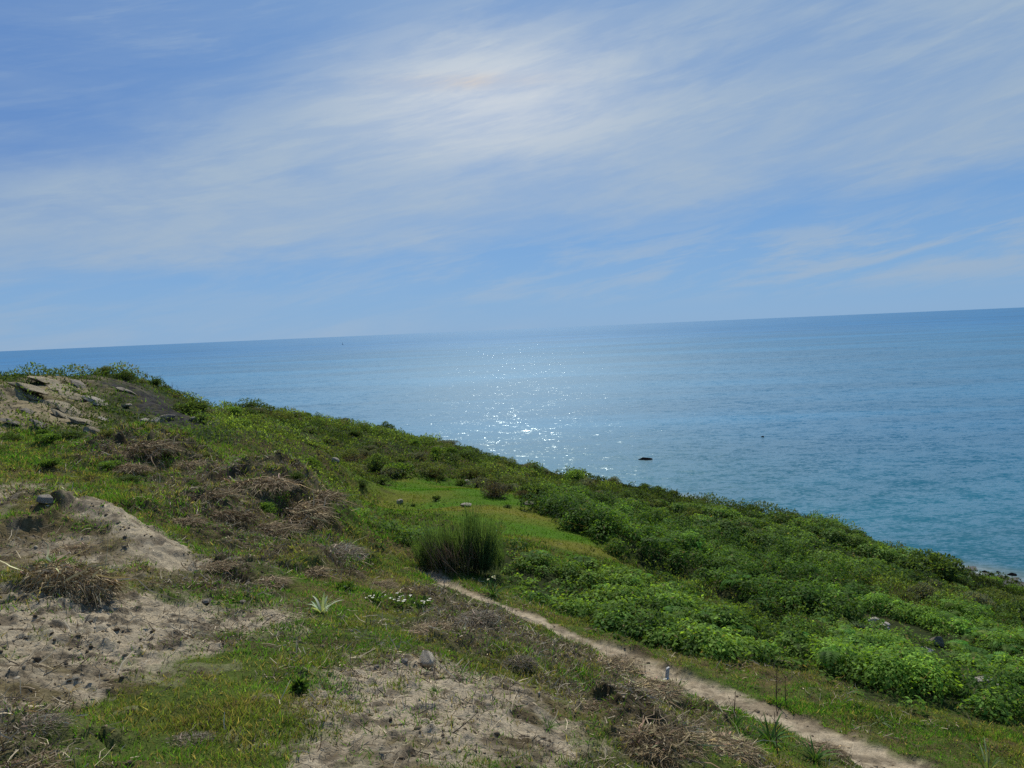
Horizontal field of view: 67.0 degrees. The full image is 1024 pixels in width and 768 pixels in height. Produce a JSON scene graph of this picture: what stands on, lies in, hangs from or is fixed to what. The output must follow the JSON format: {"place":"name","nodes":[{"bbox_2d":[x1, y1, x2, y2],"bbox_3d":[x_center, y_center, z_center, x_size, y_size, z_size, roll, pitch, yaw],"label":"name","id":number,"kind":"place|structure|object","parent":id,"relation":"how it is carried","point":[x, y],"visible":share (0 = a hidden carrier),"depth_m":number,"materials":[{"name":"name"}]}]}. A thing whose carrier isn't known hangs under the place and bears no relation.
{"place":"outdoors","nodes":[
{"label":"outdoors","id":0,"kind":"place"},
{"bbox_2d":[0,307,1023,581],"bbox_3d":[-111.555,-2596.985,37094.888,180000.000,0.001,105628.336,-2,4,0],"label":"sea","id":1,"kind":"structure","parent":0,"point":[904,429],"depth_m":411.16,"materials":[{"name":"liquid"}]},
{"bbox_2d":[0,373,1023,767],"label":"hillside","id":2,"kind":"structure","parent":0,"point":[162,551],"depth_m":7.92,"materials":[{"name":"plant"}]},
{"bbox_2d":[0,418,23,425],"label":"rock slab","id":3,"kind":"object","parent":2,"relation":"on","point":[7,419],"visible":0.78,"depth_m":21.36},
{"bbox_2d":[0,432,25,441],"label":"shrub","id":4,"kind":"object","parent":2,"relation":"on","point":[10,436],"visible":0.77,"depth_m":18.77,"materials":[{"name":"green plant"}]},
{"bbox_2d":[7,382,48,394],"bbox_3d":[-15.394,0.141,24.613,1.279,0.261,0.909,16,-5,-19],"label":"rock slab","id":5,"kind":"object","parent":2,"relation":"on","point":[34,388],"visible":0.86,"depth_m":24.43,"materials":[{"name":"stone"}]},
{"bbox_2d":[0,737,87,767],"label":"brush heap","id":6,"kind":"object","parent":2,"relation":"on","point":[51,757],"visible":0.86,"depth_m":3.39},
{"bbox_2d":[27,376,61,383],"bbox_3d":[-17.501,-0.119,29.001,1.260,0.204,0.776,15,1,-11],"label":"rock slab","id":7,"kind":"object","parent":2,"relation":"on","point":[40,379],"visible":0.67,"depth_m":28.88,"materials":[{"name":"stone"}]},
{"bbox_2d":[36,494,53,503],"bbox_3d":[-5.897,1.454,9.761,0.209,0.124,0.148,-3,4,-12],"label":"stone","id":8,"kind":"object","parent":2,"relation":"on","point":[46,498],"visible":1,"depth_m":9.72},
{"bbox_2d":[0,702,92,735],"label":"brush heap","id":9,"kind":"object","parent":2,"relation":"on","point":[53,718],"visible":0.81,"depth_m":3.70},
{"bbox_2d":[33,432,61,442],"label":"shrub","id":10,"kind":"object","parent":2,"relation":"on","point":[49,437],"visible":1,"depth_m":17.94,"materials":[{"name":"green plant"}]},
{"bbox_2d":[37,457,62,467],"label":"shrub","id":11,"kind":"object","parent":2,"relation":"on","point":[48,463],"visible":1,"depth_m":15.44,"materials":[{"name":"green plant"}]},
{"bbox_2d":[50,409,68,418],"bbox_3d":[-13.628,0.962,23.398,0.799,0.168,0.506,31,-3,-9],"label":"rock slab","id":12,"kind":"object","parent":2,"relation":"on","point":[56,413],"visible":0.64,"depth_m":23.25,"materials":[{"name":"stone"}]},
{"bbox_2d":[46,383,80,391],"bbox_3d":[-16.511,0.195,28.254,1.022,0.247,0.897,19,9,0],"label":"rock slab","id":13,"kind":"object","parent":2,"relation":"on","point":[54,385],"visible":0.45,"depth_m":28.26,"materials":[{"name":"stone"}]},
{"bbox_2d":[51,402,83,416],"bbox_3d":[-13.928,0.808,24.227,1.110,0.202,0.703,29,11,6],"label":"rock slab","id":14,"kind":"object","parent":2,"relation":"on","point":[63,409],"visible":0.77,"depth_m":24.14,"materials":[{"name":"stone"}]},
{"bbox_2d":[39,542,97,553],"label":"brush heap","id":15,"kind":"object","parent":2,"relation":"on","point":[85,547],"visible":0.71,"depth_m":8.79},
{"bbox_2d":[55,429,86,439],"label":"shrub","id":16,"kind":"object","parent":2,"relation":"on","point":[73,435],"visible":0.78,"depth_m":20.88,"materials":[{"name":"green plant"}]},
{"bbox_2d":[58,389,86,401],"bbox_3d":[-15.241,0.406,26.760,1.154,0.213,0.812,21,4,0],"label":"rock slab","id":17,"kind":"object","parent":2,"relation":"on","point":[77,397],"visible":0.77,"depth_m":26.64,"materials":[{"name":"stone"}]},
{"bbox_2d":[71,379,85,387],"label":"rock slab","id":18,"kind":"object","parent":2,"relation":"on","point":[77,383],"visible":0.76,"depth_m":29.14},
{"bbox_2d":[67,416,91,424],"bbox_3d":[-12.688,1.091,22.814,0.755,0.149,0.649,19,6,9],"label":"rock slab","id":19,"kind":"object","parent":2,"relation":"on","point":[78,420],"visible":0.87,"depth_m":22.61,"materials":[{"name":"stone"}]},
{"bbox_2d":[0,538,183,609],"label":"brush heap","id":20,"kind":"object","parent":2,"relation":"on","point":[79,575],"visible":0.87,"depth_m":6.28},
{"bbox_2d":[81,396,107,405],"bbox_3d":[-14.416,0.584,26.842,0.882,0.182,0.686,24,6,2],"label":"rock slab","id":21,"kind":"object","parent":2,"relation":"on","point":[95,399],"visible":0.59,"depth_m":26.61,"materials":[{"name":"stone"}]},
{"bbox_2d":[96,460,120,468],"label":"shrub","id":22,"kind":"object","parent":2,"relation":"on","point":[107,464],"visible":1,"depth_m":16.37,"materials":[{"name":"green plant"}]},
{"bbox_2d":[113,369,137,379],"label":"shrub","id":23,"kind":"object","parent":2,"relation":"on","point":[128,375],"visible":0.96,"depth_m":32.95,"materials":[{"name":"green plant"}]},
{"bbox_2d":[114,474,141,482],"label":"shrub","id":24,"kind":"object","parent":2,"relation":"on","point":[131,477],"visible":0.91,"depth_m":15.24,"materials":[{"name":"green plant"}]},
{"bbox_2d":[102,463,156,474],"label":"brush heap","id":25,"kind":"object","parent":2,"relation":"on","point":[137,467],"visible":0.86,"depth_m":16.41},
{"bbox_2d":[121,422,194,469],"bbox_3d":[-8.374,1.409,17.845,1.760,0.975,2.235,-3,4,-3],"label":"brush heap","id":26,"kind":"object","parent":2,"relation":"on","point":[162,445],"visible":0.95,"depth_m":17.63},
{"bbox_2d":[170,402,208,415],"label":"shrub","id":27,"kind":"object","parent":2,"relation":"on","point":[187,407],"visible":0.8,"depth_m":31.80,"materials":[{"name":"green plant"}]},
{"bbox_2d":[166,457,212,468],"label":"brush heap","id":28,"kind":"object","parent":2,"relation":"on","point":[191,463],"visible":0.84,"depth_m":17.43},
{"bbox_2d":[158,726,230,746],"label":"brush heap","id":29,"kind":"object","parent":2,"relation":"on","point":[200,734],"visible":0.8,"depth_m":3.95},
{"bbox_2d":[169,516,219,527],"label":"brush heap","id":30,"kind":"object","parent":2,"relation":"on","point":[185,520],"visible":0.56,"depth_m":11.93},
{"bbox_2d":[191,481,244,505],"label":"brush heap","id":31,"kind":"object","parent":2,"relation":"on","point":[227,493],"visible":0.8,"depth_m":13.46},
{"bbox_2d":[201,558,241,574],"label":"brush heap","id":32,"kind":"object","parent":2,"relation":"on","point":[211,565],"visible":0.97,"depth_m":8.10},
{"bbox_2d":[197,506,264,527],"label":"brush heap","id":33,"kind":"object","parent":2,"relation":"on","point":[240,515],"visible":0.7,"depth_m":12.73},
{"bbox_2d":[223,406,242,416],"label":"shrub","id":34,"kind":"object","parent":2,"relation":"on","point":[234,409],"visible":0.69,"depth_m":38.93,"materials":[{"name":"green plant"}]},
{"bbox_2d":[221,473,307,500],"bbox_3d":[-5.159,2.085,15.518,2.134,0.625,1.635,0,5,31],"label":"brush heap","id":35,"kind":"object","parent":2,"relation":"on","point":[280,480],"visible":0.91,"depth_m":15.28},
{"bbox_2d":[259,501,277,512],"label":"shrub","id":36,"kind":"object","parent":2,"relation":"on","point":[269,506],"visible":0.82,"depth_m":14.57,"materials":[{"name":"green plant"}]},
{"bbox_2d":[256,575,298,589],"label":"brush heap","id":37,"kind":"object","parent":2,"relation":"on","point":[282,578],"visible":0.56,"depth_m":8.25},
{"bbox_2d":[246,515,311,538],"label":"brush heap","id":38,"kind":"object","parent":2,"relation":"on","point":[283,526],"visible":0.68,"depth_m":13.05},
{"bbox_2d":[273,412,293,421],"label":"shrub","id":39,"kind":"object","parent":2,"relation":"on","point":[288,416],"visible":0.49,"depth_m":42.74,"materials":[{"name":"green plant"}]},
{"bbox_2d":[285,470,305,481],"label":"shrub","id":40,"kind":"object","parent":2,"relation":"on","point":[296,476],"visible":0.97,"depth_m":16.09,"materials":[{"name":"green plant"}]},
{"bbox_2d":[288,674,309,693],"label":"flowering plant","id":41,"kind":"object","parent":2,"relation":"on","point":[302,688],"visible":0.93,"depth_m":4.71,"materials":[{"name":"green plant"}]},
{"bbox_2d":[276,478,347,535],"bbox_3d":[-4.292,2.460,15.216,2.034,1.075,2.438,-2,4,5],"label":"brush heap","id":42,"kind":"object","parent":2,"relation":"on","point":[307,508],"visible":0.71,"depth_m":14.98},
{"bbox_2d":[305,457,321,469],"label":"shrub","id":43,"kind":"object","parent":2,"relation":"on","point":[314,461],"visible":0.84,"depth_m":24.50,"materials":[{"name":"green plant"}]},
{"bbox_2d":[302,560,345,577],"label":"brush heap","id":44,"kind":"object","parent":2,"relation":"on","point":[320,568],"visible":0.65,"depth_m":10.21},
{"bbox_2d":[308,591,339,613],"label":"strap leaved plant","id":45,"kind":"object","parent":2,"relation":"on","point":[321,608],"visible":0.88,"depth_m":7.36,"materials":[{"name":"green plant"}]},
{"bbox_2d":[308,476,366,511],"bbox_3d":[-4.163,2.383,16.532,1.971,0.652,1.630,1,6,43],"label":"brush heap","id":46,"kind":"object","parent":2,"relation":"on","point":[323,494],"visible":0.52,"depth_m":16.45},
{"bbox_2d":[335,580,354,590],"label":"flowering plant","id":47,"kind":"object","parent":2,"relation":"on","point":[343,584],"visible":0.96,"depth_m":9.35,"materials":[{"name":"green plant"}]},
{"bbox_2d":[319,537,375,566],"bbox_3d":[-2.714,2.543,11.828,1.290,0.380,1.277,-4,4,-15],"label":"brush heap","id":48,"kind":"object","parent":2,"relation":"on","point":[336,547],"visible":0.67,"depth_m":11.72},
{"bbox_2d":[334,448,360,459],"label":"shrub","id":49,"kind":"object","parent":2,"relation":"on","point":[344,454],"visible":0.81,"depth_m":36.68,"materials":[{"name":"green plant"}]},
{"bbox_2d":[342,454,367,463],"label":"shrub","id":50,"kind":"object","parent":2,"relation":"on","point":[354,458],"visible":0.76,"depth_m":36.27,"materials":[{"name":"green plant"}]},
{"bbox_2d":[350,467,367,476],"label":"shrub","id":51,"kind":"object","parent":2,"relation":"on","point":[360,471],"visible":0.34,"depth_m":30.45,"materials":[{"name":"green plant"}]},
{"bbox_2d":[356,479,371,486],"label":"shrub","id":52,"kind":"object","parent":2,"relation":"on","point":[363,483],"visible":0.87,"depth_m":27.91,"materials":[{"name":"green plant"}]},
{"bbox_2d":[356,448,376,457],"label":"shrub","id":53,"kind":"object","parent":2,"relation":"on","point":[364,451],"visible":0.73,"depth_m":37.94,"materials":[{"name":"green plant"}]},
{"bbox_2d":[365,591,387,603],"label":"flowering plant","id":54,"kind":"object","parent":2,"relation":"on","point":[375,598],"visible":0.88,"depth_m":9.24,"materials":[{"name":"green plant"}]},
{"bbox_2d":[364,453,390,471],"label":"shrub","id":55,"kind":"object","parent":2,"relation":"on","point":[378,460],"visible":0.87,"depth_m":35.90,"materials":[{"name":"green plant"}]},
{"bbox_2d":[369,574,401,589],"bbox_3d":[-1.861,2.821,10.871,0.673,0.214,0.802,-3,4,-8],"label":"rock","id":56,"kind":"object","parent":2,"relation":"on","point":[383,583],"visible":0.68,"depth_m":10.89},
{"bbox_2d":[380,466,402,477],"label":"shrub","id":57,"kind":"object","parent":2,"relation":"on","point":[393,469],"visible":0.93,"depth_m":34.81,"materials":[{"name":"green plant"}]},
{"bbox_2d":[382,462,414,476],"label":"shrub","id":58,"kind":"object","parent":2,"relation":"on","point":[403,466],"visible":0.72,"depth_m":35.48,"materials":[{"name":"green plant"}]},
{"bbox_2d":[381,592,416,607],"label":"flowering plant","id":59,"kind":"object","parent":2,"relation":"on","point":[396,601],"visible":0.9,"depth_m":9.49,"materials":[{"name":"green plant"}]},
{"bbox_2d":[410,594,432,608],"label":"flowering plant","id":60,"kind":"object","parent":2,"relation":"on","point":[427,601],"visible":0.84,"depth_m":9.76,"materials":[{"name":"green plant"}]},
{"bbox_2d":[418,650,433,668],"bbox_3d":[-0.640,2.086,5.830,0.127,0.176,0.265,0,-37,-17],"label":"stone","id":61,"kind":"object","parent":2,"relation":"on","point":[426,658],"visible":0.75,"depth_m":5.78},
{"bbox_2d":[405,621,452,635],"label":"brush heap","id":62,"kind":"object","parent":2,"relation":"on","point":[423,626],"visible":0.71,"depth_m":7.32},
{"bbox_2d":[414,461,450,477],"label":"shrub","id":63,"kind":"object","parent":2,"relation":"on","point":[428,470],"visible":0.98,"depth_m":36.17,"materials":[{"name":"green plant"}]},
{"bbox_2d":[431,446,441,459],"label":"shrub","id":64,"kind":"object","parent":2,"relation":"on","point":[434,449],"visible":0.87,"depth_m":40.72,"materials":[{"name":"green plant"}]},
{"bbox_2d":[441,452,460,461],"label":"shrub","id":65,"kind":"object","parent":2,"relation":"on","point":[450,456],"visible":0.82,"depth_m":41.48,"materials":[{"name":"green plant"}]},
{"bbox_2d":[405,486,508,577],"bbox_3d":[-1.176,3.137,16.689,2.276,1.858,1.738,-2,4,0],"label":"broom shrub","id":66,"kind":"object","parent":2,"relation":"on","point":[480,549],"visible":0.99,"depth_m":16.51,"materials":[{"name":"green plant"}]},
{"bbox_2d":[458,465,486,478],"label":"shrub","id":67,"kind":"object","parent":2,"relation":"on","point":[475,470],"visible":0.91,"depth_m":37.52,"materials":[{"name":"green plant"}]},
{"bbox_2d":[465,477,490,487],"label":"shrub","id":68,"kind":"object","parent":2,"relation":"on","point":[476,481],"visible":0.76,"depth_m":33.99,"materials":[{"name":"green plant"}]},
{"bbox_2d":[452,601,506,629],"bbox_3d":[-0.368,2.631,8.678,0.787,0.201,0.792,-3,4,-6],"label":"brush heap","id":69,"kind":"object","parent":2,"relation":"on","point":[475,616],"visible":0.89,"depth_m":8.72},
{"bbox_2d":[0,490,987,767],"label":"soil clods","id":70,"kind":"object","parent":2,"relation":"on","point":[38,658],"visible":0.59,"depth_m":5.14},
{"bbox_2d":[479,480,508,498],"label":"shrub","id":71,"kind":"object","parent":2,"relation":"on","point":[498,489],"visible":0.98,"depth_m":28.30,"materials":[{"name":"brown plant"}]},
{"bbox_2d":[480,576,512,598],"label":"strap leaved plant","id":72,"kind":"object","parent":2,"relation":"on","point":[493,591],"visible":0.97,"depth_m":14.16,"materials":[{"name":"green plant"}]},
{"bbox_2d":[485,464,507,473],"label":"shrub","id":73,"kind":"object","parent":2,"relation":"on","point":[496,468],"visible":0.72,"depth_m":42.08,"materials":[{"name":"green plant"}]},
{"bbox_2d":[493,456,517,465],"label":"shrub","id":74,"kind":"object","parent":2,"relation":"on","point":[507,460],"visible":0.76,"depth_m":45.99,"materials":[{"name":"green plant"}]},
{"bbox_2d":[0,417,1022,767],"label":"dead stalks","id":75,"kind":"object","parent":2,"relation":"on","point":[296,639],"visible":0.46,"depth_m":6.49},
{"bbox_2d":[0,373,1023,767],"bbox_3d":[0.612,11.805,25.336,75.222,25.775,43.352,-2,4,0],"label":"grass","id":76,"kind":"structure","parent":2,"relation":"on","point":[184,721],"depth_m":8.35,"materials":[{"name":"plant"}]},
{"bbox_2d":[0,360,1023,686],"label":"scrub ground cover","id":77,"kind":"object","parent":2,"relation":"on","point":[388,434],"visible":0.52,"depth_m":31.14,"materials":[{"name":"green plant"}]},
{"bbox_2d":[497,474,527,484],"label":"shrub","id":78,"kind":"object","parent":2,"relation":"on","point":[513,479],"visible":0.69,"depth_m":37.16,"materials":[{"name":"green plant"}]},
{"bbox_2d":[490,649,542,673],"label":"brush heap","id":79,"kind":"object","parent":2,"relation":"on","point":[529,659],"visible":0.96,"depth_m":6.64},
{"bbox_2d":[525,462,545,475],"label":"shrub","id":80,"kind":"object","parent":2,"relation":"on","point":[538,468],"visible":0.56,"depth_m":45.20,"materials":[{"name":"green plant"}]},
{"bbox_2d":[517,483,555,498],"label":"shrub","id":81,"kind":"object","parent":2,"relation":"on","point":[537,488],"visible":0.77,"depth_m":28.82,"materials":[{"name":"green plant"}]},
{"bbox_2d":[539,712,566,731],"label":"plant","id":82,"kind":"object","parent":2,"relation":"on","point":[551,726],"visible":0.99,"depth_m":4.88,"materials":[{"name":"green plant"}]},
{"bbox_2d":[564,469,583,480],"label":"shrub","id":83,"kind":"object","parent":2,"relation":"on","point":[577,475],"visible":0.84,"depth_m":44.49,"materials":[{"name":"green plant"}]},
{"bbox_2d":[565,698,604,712],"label":"brush heap","id":84,"kind":"object","parent":2,"relation":"on","point":[592,702],"visible":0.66,"depth_m":5.47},
{"bbox_2d":[352,508,822,670],"bbox_3d":[-0.122,4.217,16.959,13.136,2.426,8.004,-1,4,22],"label":"leafy ground cover","id":85,"kind":"object","parent":2,"relation":"on","point":[700,632],"visible":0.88,"depth_m":14.38,"materials":[{"name":"green plant"}]},
{"bbox_2d":[612,490,641,501],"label":"shrub","id":86,"kind":"object","parent":2,"relation":"on","point":[625,495],"visible":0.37,"depth_m":37.29,"materials":[{"name":"green plant"}]},
{"bbox_2d":[591,645,671,677],"bbox_3d":[1.188,3.339,9.150,1.201,0.262,1.073,1,6,43],"label":"brush heap","id":87,"kind":"object","parent":2,"relation":"on","point":[629,662],"visible":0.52,"depth_m":9.22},
{"bbox_2d":[627,488,653,499],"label":"shrub","id":88,"kind":"object","parent":2,"relation":"on","point":[641,493],"visible":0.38,"depth_m":38.76,"materials":[{"name":"green plant"}]},
{"bbox_2d":[620,665,703,709],"bbox_3d":[1.438,3.172,8.073,1.093,0.231,1.074,0,5,30],"label":"brush heap","id":89,"kind":"object","parent":2,"relation":"on","point":[668,692],"visible":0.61,"depth_m":8.00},
{"bbox_2d":[611,692,742,767],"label":"brush heap","id":90,"kind":"object","parent":2,"relation":"on","point":[667,737],"visible":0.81,"depth_m":4.78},
{"bbox_2d":[517,480,912,640],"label":"bracken bank","id":91,"kind":"structure","parent":2,"relation":"on","point":[772,572],"depth_m":22.17,"materials":[{"name":"green plant"}]},
{"bbox_2d":[716,707,746,727],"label":"strap leaved plant","id":92,"kind":"object","parent":2,"relation":"on","point":[738,722],"visible":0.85,"depth_m":7.61,"materials":[{"name":"green plant"}]},
{"bbox_2d":[676,716,791,767],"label":"brush heap","id":93,"kind":"object","parent":2,"relation":"on","point":[739,740],"visible":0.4,"depth_m":5.76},
{"bbox_2d":[743,711,800,747],"bbox_3d":[2.500,3.397,7.527,0.741,0.231,0.686,-2,4,0],"label":"strap leaved plant","id":94,"kind":"object","parent":2,"relation":"on","point":[773,735],"visible":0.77,"depth_m":7.58,"materials":[{"name":"green plant"}]},
{"bbox_2d":[767,699,785,755],"bbox_3d":[2.427,3.151,7.065,0.151,0.597,0.114,-5,5,-35],"label":"dry stalk","id":95,"kind":"object","parent":2,"relation":"on","point":[775,726],"visible":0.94,"depth_m":7.07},
{"bbox_2d":[790,733,842,764],"bbox_3d":[2.839,3.476,7.307,0.529,0.209,0.645,-1,4,20],"label":"strap leaved plant","id":96,"kind":"object","parent":2,"relation":"on","point":[819,755],"visible":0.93,"depth_m":7.36,"materials":[{"name":"green plant"}]},
{"bbox_2d":[661,499,974,593],"bbox_3d":[12.697,7.253,34.704,14.490,4.773,15.229,-4,4,-24],"label":"seaward ground cover","id":97,"kind":"object","parent":2,"relation":"on","point":[859,542],"visible":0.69,"depth_m":34.14,"materials":[{"name":"green plant"}]},
{"bbox_2d":[793,735,856,766],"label":"brush heap","id":98,"kind":"object","parent":2,"relation":"on","point":[818,745],"visible":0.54,"depth_m":7.57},
{"bbox_2d":[779,581,1023,724],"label":"fern thicket","id":99,"kind":"object","parent":2,"relation":"on","point":[873,658],"visible":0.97,"depth_m":12.11,"materials":[{"name":"green plant"}]},
{"bbox_2d":[888,590,919,601],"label":"shrub","id":100,"kind":"object","parent":2,"relation":"on","point":[901,593],"visible":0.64,"depth_m":22.98,"materials":[{"name":"green plant"}]},
{"bbox_2d":[888,555,932,577],"bbox_3d":[17.114,7.861,33.248,1.906,0.847,2.367,-1,4,17],"label":"shrub","id":101,"kind":"object","parent":2,"relation":"on","point":[920,562],"visible":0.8,"depth_m":33.05,"materials":[{"name":"green plant"}]},
{"bbox_2d":[907,581,940,601],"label":"shrub","id":102,"kind":"object","parent":2,"relation":"on","point":[922,586],"visible":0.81,"depth_m":23.43,"materials":[{"name":"green plant"}]},
{"bbox_2d":[926,636,944,646],"bbox_3d":[9.145,5.580,16.715,0.326,0.278,0.221,-2,4,0],"label":"stone","id":103,"kind":"object","parent":2,"relation":"on","point":[939,640],"visible":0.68,"depth_m":16.65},
{"bbox_2d":[907,548,972,581],"bbox_3d":[18.593,8.072,33.953,2.418,1.280,2.989,-5,5,-32],"label":"shrub","id":104,"kind":"object","parent":2,"relation":"on","point":[943,562],"visible":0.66,"depth_m":33.44,"materials":[{"name":"green plant"}]},
{"bbox_2d":[949,576,973,588],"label":"shrub","id":105,"kind":"object","parent":2,"relation":"on","point":[967,582],"visible":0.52,"depth_m":32.84,"materials":[{"name":"green plant"}]},
{"bbox_2d":[963,590,996,609],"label":"shrub","id":106,"kind":"object","parent":2,"relation":"on","point":[983,599],"visible":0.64,"depth_m":22.86,"materials":[{"name":"green plant"}]},
{"bbox_2d":[962,738,1000,767],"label":"strap leaved plant","id":107,"kind":"object","parent":2,"relation":"on","point":[987,762],"visible":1,"depth_m":7.95,"materials":[{"name":"green plant"}]},
{"bbox_2d":[982,590,1022,604],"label":"shrub","id":108,"kind":"object","parent":2,"relation":"on","point":[998,595],"visible":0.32,"depth_m":28.06,"materials":[{"name":"green plant"}]},
{"bbox_2d":[995,600,1023,621],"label":"shrub","id":109,"kind":"object","parent":2,"relation":"on","point":[1016,603],"visible":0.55,"depth_m":22.07,"materials":[{"name":"green plant"}]},
{"bbox_2d":[0,0,1023,350],"label":"sky","id":110,"kind":"structure","parent":0,"point":[172,171],"materials":[{"name":"blue"}]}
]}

